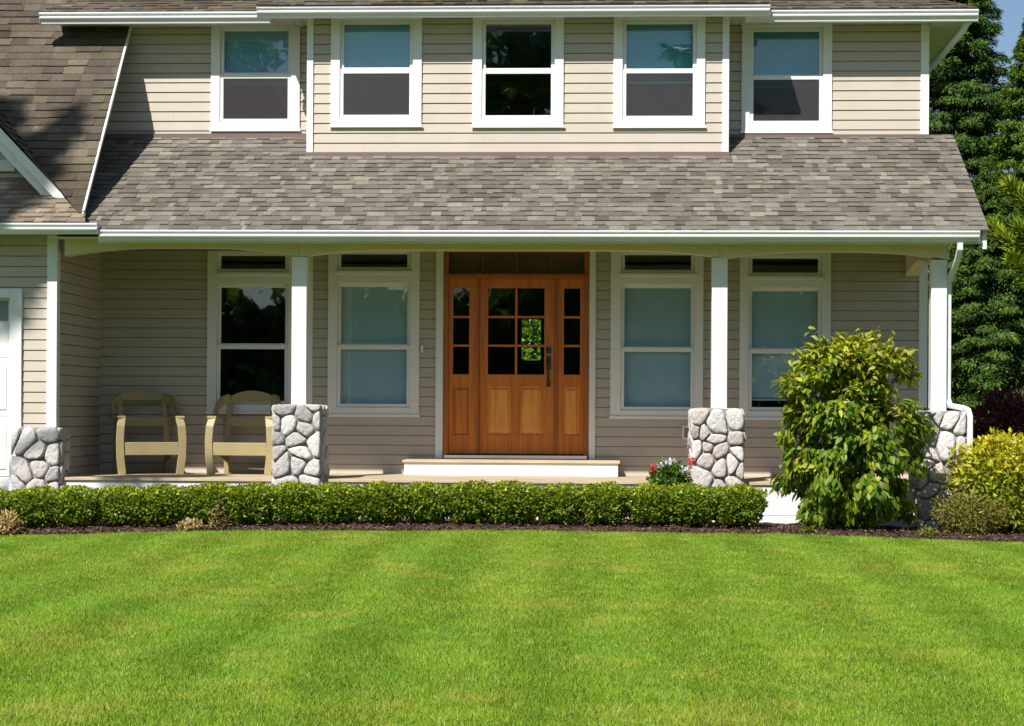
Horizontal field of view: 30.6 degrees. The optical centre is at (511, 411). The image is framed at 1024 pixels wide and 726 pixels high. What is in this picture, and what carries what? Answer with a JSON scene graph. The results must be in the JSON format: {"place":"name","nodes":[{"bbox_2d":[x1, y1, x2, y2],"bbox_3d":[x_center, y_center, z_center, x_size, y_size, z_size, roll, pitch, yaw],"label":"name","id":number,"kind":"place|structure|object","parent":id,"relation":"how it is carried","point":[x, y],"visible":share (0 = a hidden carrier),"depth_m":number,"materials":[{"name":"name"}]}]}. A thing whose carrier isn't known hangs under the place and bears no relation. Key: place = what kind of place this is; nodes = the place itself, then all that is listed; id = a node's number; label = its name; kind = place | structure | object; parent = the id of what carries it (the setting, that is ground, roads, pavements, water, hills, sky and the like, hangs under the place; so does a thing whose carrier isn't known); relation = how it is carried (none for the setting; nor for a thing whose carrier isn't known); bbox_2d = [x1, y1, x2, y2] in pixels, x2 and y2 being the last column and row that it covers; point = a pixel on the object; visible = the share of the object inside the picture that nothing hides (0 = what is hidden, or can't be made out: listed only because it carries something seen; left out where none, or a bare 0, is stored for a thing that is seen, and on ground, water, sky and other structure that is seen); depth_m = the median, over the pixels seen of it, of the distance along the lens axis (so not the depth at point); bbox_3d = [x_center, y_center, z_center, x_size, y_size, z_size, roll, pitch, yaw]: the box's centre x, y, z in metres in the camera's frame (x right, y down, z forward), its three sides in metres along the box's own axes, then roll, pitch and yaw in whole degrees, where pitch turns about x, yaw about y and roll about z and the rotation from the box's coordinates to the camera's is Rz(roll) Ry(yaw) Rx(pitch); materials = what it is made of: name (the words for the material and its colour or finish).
{"place":"outdoors","nodes":[
{"label":"outdoors","id":0,"kind":"place"},
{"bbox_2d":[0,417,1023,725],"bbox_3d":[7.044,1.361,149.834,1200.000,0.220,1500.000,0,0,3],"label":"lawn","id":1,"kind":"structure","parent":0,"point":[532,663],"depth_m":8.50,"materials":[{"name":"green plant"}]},
{"bbox_2d":[0,0,988,528],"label":"house","id":2,"kind":"structure","parent":1,"relation":"on","point":[362,238],"depth_m":21.65,"materials":[{"name":"beige plastic"}]},
{"bbox_2d":[0,298,9,493],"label":"garage door","id":3,"kind":"structure","parent":2,"relation":"in","point":[4,302],"depth_m":20.57,"materials":[{"name":"white paint"}]},
{"bbox_2d":[107,390,186,474],"bbox_3d":[-4.252,0.236,21.740,0.882,0.980,0.686,0,0,-21],"label":"porch chair","id":4,"kind":"object","parent":2,"relation":"on","point":[166,448],"visible":1,"depth_m":21.59,"materials":[{"name":"beige paint"}]},
{"bbox_2d":[205,391,281,474],"bbox_3d":[-3.092,0.242,21.737,0.882,0.980,0.686,0,0,5],"label":"porch chair","id":5,"kind":"object","parent":2,"relation":"on","point":[224,450],"visible":0.78,"depth_m":21.45,"materials":[{"name":"beige paint"}]},
{"bbox_2d":[205,250,294,413],"bbox_3d":[-3.071,-0.938,22.175,1.110,1.937,0.108,0,0,3],"label":"window","id":6,"kind":"structure","parent":2,"relation":"in","point":[218,278],"depth_m":22.16,"materials":[{"name":"white paint"}]},
{"bbox_2d":[209,26,300,131],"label":"window","id":7,"kind":"structure","parent":2,"relation":"in","point":[255,76],"depth_m":22.16,"materials":[{"name":"white paint"}]},
{"bbox_2d":[327,251,419,416],"bbox_3d":[-1.633,-0.917,22.118,1.108,1.964,0.130,0,0,3],"label":"window","id":8,"kind":"structure","parent":2,"relation":"in","point":[371,365],"depth_m":22.15,"materials":[{"name":"white paint"}]},
{"bbox_2d":[329,18,421,127],"bbox_3d":[-1.567,-3.915,21.646,1.080,1.271,0.130,0,0,3],"label":"window","id":9,"kind":"structure","parent":2,"relation":"in","point":[371,87],"depth_m":21.62,"materials":[{"name":"white paint"}]},
{"bbox_2d":[479,278,554,453],"bbox_3d":[0.057,-0.535,22.024,0.887,2.070,0.119,0,0,3],"label":"entry door","id":10,"kind":"structure","parent":2,"relation":"in","point":[516,411],"depth_m":22.04,"materials":[{"name":"brown wood"}]},
{"bbox_2d":[471,17,563,127],"bbox_3d":[0.071,-3.903,21.557,1.075,1.278,0.108,0,0,3],"label":"window","id":11,"kind":"structure","parent":2,"relation":"in","point":[479,119],"depth_m":21.53,"materials":[{"name":"white paint"}]},
{"bbox_2d":[609,252,703,418],"bbox_3d":[1.700,-0.896,21.962,1.108,1.969,0.130,0,0,3],"label":"window","id":12,"kind":"structure","parent":2,"relation":"in","point":[670,328],"depth_m":21.99,"materials":[{"name":"white paint"}]},
{"bbox_2d":[612,17,705,127],"bbox_3d":[1.692,-3.891,21.492,1.074,1.284,0.130,0,0,3],"label":"window","id":13,"kind":"structure","parent":2,"relation":"in","point":[658,88],"depth_m":21.47,"materials":[{"name":"white paint"}]},
{"bbox_2d":[739,253,830,419],"bbox_3d":[3.193,-0.886,21.891,1.082,1.973,0.130,0,0,3],"label":"window","id":14,"kind":"structure","parent":2,"relation":"in","point":[764,327],"depth_m":21.90,"materials":[{"name":"white paint"}]},
{"bbox_2d":[740,24,832,132],"bbox_3d":[3.211,-3.888,21.891,1.077,1.279,0.130,0,0,3],"label":"window","id":15,"kind":"structure","parent":2,"relation":"in","point":[780,93],"depth_m":21.87,"materials":[{"name":"white paint"}]},
{"bbox_2d":[0,518,1023,542],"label":"mulch bed","id":16,"kind":"object","parent":1,"relation":"on","point":[552,527],"visible":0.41,"depth_m":19.01,"materials":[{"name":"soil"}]},
{"bbox_2d":[0,488,16,514],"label":"boxwood shrub","id":17,"kind":"object","parent":16,"relation":"on","point":[3,505],"visible":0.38,"depth_m":19.32,"materials":[{"name":"green plant"}]},
{"bbox_2d":[0,508,26,535],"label":"withered plant","id":18,"kind":"object","parent":16,"relation":"on","point":[10,523],"visible":0.99,"depth_m":19.04,"materials":[{"name":"plant"}]},
{"bbox_2d":[0,485,59,527],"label":"boxwood shrub","id":19,"kind":"object","parent":16,"relation":"on","point":[30,503],"visible":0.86,"depth_m":19.28,"materials":[{"name":"green plant"}]},
{"bbox_2d":[43,485,108,527],"bbox_3d":[-4.496,1.003,19.435,0.646,0.495,0.655,0,0,15],"label":"boxwood shrub","id":20,"kind":"object","parent":16,"relation":"on","point":[73,507],"visible":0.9,"depth_m":19.24,"materials":[{"name":"green plant"}]},
{"bbox_2d":[86,484,147,526],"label":"boxwood shrub","id":21,"kind":"object","parent":16,"relation":"on","point":[117,508],"visible":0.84,"depth_m":19.24,"materials":[{"name":"green plant"}]},
{"bbox_2d":[133,483,194,526],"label":"boxwood shrub","id":22,"kind":"object","parent":16,"relation":"on","point":[165,504],"visible":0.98,"depth_m":19.18,"materials":[{"name":"green plant"}]},
{"bbox_2d":[176,517,206,530],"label":"dry clippings","id":23,"kind":"object","parent":16,"relation":"on","point":[190,524],"visible":1,"depth_m":18.99,"materials":[{"name":"plant"}]},
{"bbox_2d":[179,480,238,524],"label":"boxwood shrub","id":24,"kind":"object","parent":16,"relation":"on","point":[204,498],"visible":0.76,"depth_m":19.20,"materials":[{"name":"green plant"}]},
{"bbox_2d":[207,500,230,529],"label":"dry shrub","id":25,"kind":"object","parent":16,"relation":"on","point":[219,521],"visible":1,"depth_m":19.05,"materials":[{"name":"plant"}]},
{"bbox_2d":[217,482,281,523],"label":"boxwood shrub","id":26,"kind":"object","parent":16,"relation":"on","point":[250,504],"visible":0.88,"depth_m":19.17,"materials":[{"name":"green plant"}]},
{"bbox_2d":[266,480,325,524],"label":"boxwood shrub","id":27,"kind":"object","parent":16,"relation":"on","point":[291,503],"visible":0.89,"depth_m":19.16,"materials":[{"name":"green plant"}]},
{"bbox_2d":[305,481,365,524],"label":"boxwood shrub","id":28,"kind":"object","parent":16,"relation":"on","point":[338,502],"visible":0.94,"depth_m":19.11,"materials":[{"name":"green plant"}]},
{"bbox_2d":[354,480,411,523],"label":"boxwood shrub","id":29,"kind":"object","parent":16,"relation":"on","point":[380,503],"visible":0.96,"depth_m":19.09,"materials":[{"name":"green plant"}]},
{"bbox_2d":[397,481,457,523],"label":"boxwood shrub","id":30,"kind":"object","parent":16,"relation":"on","point":[426,503],"visible":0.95,"depth_m":19.12,"materials":[{"name":"green plant"}]},
{"bbox_2d":[442,479,497,523],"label":"boxwood shrub","id":31,"kind":"object","parent":16,"relation":"on","point":[466,503],"visible":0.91,"depth_m":19.08,"materials":[{"name":"green plant"}]},
{"bbox_2d":[482,480,546,524],"bbox_3d":[0.026,0.950,19.219,0.724,0.512,0.686,0,0,4],"label":"boxwood shrub","id":32,"kind":"object","parent":16,"relation":"on","point":[513,504],"visible":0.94,"depth_m":19.02,"materials":[{"name":"green plant"}]},
{"bbox_2d":[527,482,587,524],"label":"boxwood shrub","id":33,"kind":"object","parent":16,"relation":"on","point":[560,505],"visible":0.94,"depth_m":19.01,"materials":[{"name":"green plant"}]},
{"bbox_2d":[572,481,631,525],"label":"boxwood shrub","id":34,"kind":"object","parent":16,"relation":"on","point":[603,505],"visible":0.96,"depth_m":18.99,"materials":[{"name":"green plant"}]},
{"bbox_2d":[619,482,682,526],"bbox_3d":[1.417,0.970,19.185,0.647,0.494,0.669,0,0,-8],"label":"boxwood shrub","id":35,"kind":"object","parent":16,"relation":"on","point":[645,505],"visible":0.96,"depth_m":18.98,"materials":[{"name":"green plant"}]},
{"bbox_2d":[646,456,694,522],"bbox_3d":[1.674,0.856,19.720,0.575,0.782,0.502,0,0,3],"label":"geranium plant","id":36,"kind":"object","parent":16,"relation":"on","point":[668,471],"visible":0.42,"depth_m":19.60,"materials":[{"name":"green plant"}]},
{"bbox_2d":[658,482,720,526],"bbox_3d":[1.838,0.970,19.148,0.702,0.504,0.664,0,0,14],"label":"boxwood shrub","id":37,"kind":"object","parent":16,"relation":"on","point":[694,508],"visible":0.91,"depth_m":18.95,"materials":[{"name":"green plant"}]},
{"bbox_2d":[704,482,768,527],"bbox_3d":[2.277,0.978,19.115,0.690,0.505,0.661,0,0,-4],"label":"boxwood shrub","id":38,"kind":"object","parent":16,"relation":"on","point":[739,505],"visible":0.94,"depth_m":18.93,"materials":[{"name":"green plant"}]},
{"bbox_2d":[799,525,816,531],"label":"weed","id":39,"kind":"object","parent":16,"relation":"on","point":[810,528],"visible":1,"depth_m":18.81,"materials":[{"name":"green plant"}]},
{"bbox_2d":[769,326,938,529],"bbox_3d":[3.521,0.221,19.230,1.725,2.206,1.382,0,0,3],"label":"leafy shrub","id":40,"kind":"object","parent":16,"relation":"on","point":[835,489],"visible":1,"depth_m":19.04,"materials":[{"name":"green plant"}]},
{"bbox_2d":[916,525,938,534],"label":"weed","id":41,"kind":"object","parent":16,"relation":"on","point":[929,530],"visible":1,"depth_m":18.76,"materials":[{"name":"green plant"}]},
{"bbox_2d":[929,489,1012,534],"bbox_3d":[4.700,1.060,19.057,0.881,0.532,0.674,0,0,3],"label":"brownish shrub","id":42,"kind":"object","parent":16,"relation":"on","point":[954,514],"visible":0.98,"depth_m":18.95,"materials":[{"name":"green plant"}]},
{"bbox_2d":[942,427,1023,533],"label":"golden shrub","id":43,"kind":"object","parent":16,"relation":"on","point":[988,461],"visible":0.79,"depth_m":19.27,"materials":[{"name":"yellow plant"}]},
{"bbox_2d":[522,319,540,359],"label":"garden shrub","id":44,"kind":"object","parent":1,"relation":"on","point":[531,334],"visible":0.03,"depth_m":35.88,"materials":[{"name":"green plant"}]},
{"bbox_2d":[927,0,1021,445],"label":"conifer tree","id":45,"kind":"object","parent":1,"relation":"on","point":[957,91],"visible":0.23,"depth_m":35.91,"materials":[{"name":"green plant"}]},
{"bbox_2d":[927,160,1023,435],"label":"conifer tree","id":46,"kind":"object","parent":1,"relation":"on","point":[989,272],"visible":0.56,"depth_m":32.79,"materials":[{"name":"green plant"}]},
{"bbox_2d":[948,17,1023,422],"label":"conifer tree","id":47,"kind":"object","parent":1,"relation":"on","point":[1011,145],"visible":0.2,"depth_m":34.46,"materials":[{"name":"green plant"}]},
{"bbox_2d":[957,385,1023,510],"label":"burgundy shrub","id":48,"kind":"object","parent":1,"relation":"on","point":[1011,417],"visible":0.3,"depth_m":22.06,"materials":[{"name":"red plant"}]},
{"bbox_2d":[984,170,1023,286],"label":"young pine","id":49,"kind":"object","parent":1,"relation":"on","point":[1009,187],"visible":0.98,"depth_m":22.22,"materials":[{"name":"green plant"}]}
]}

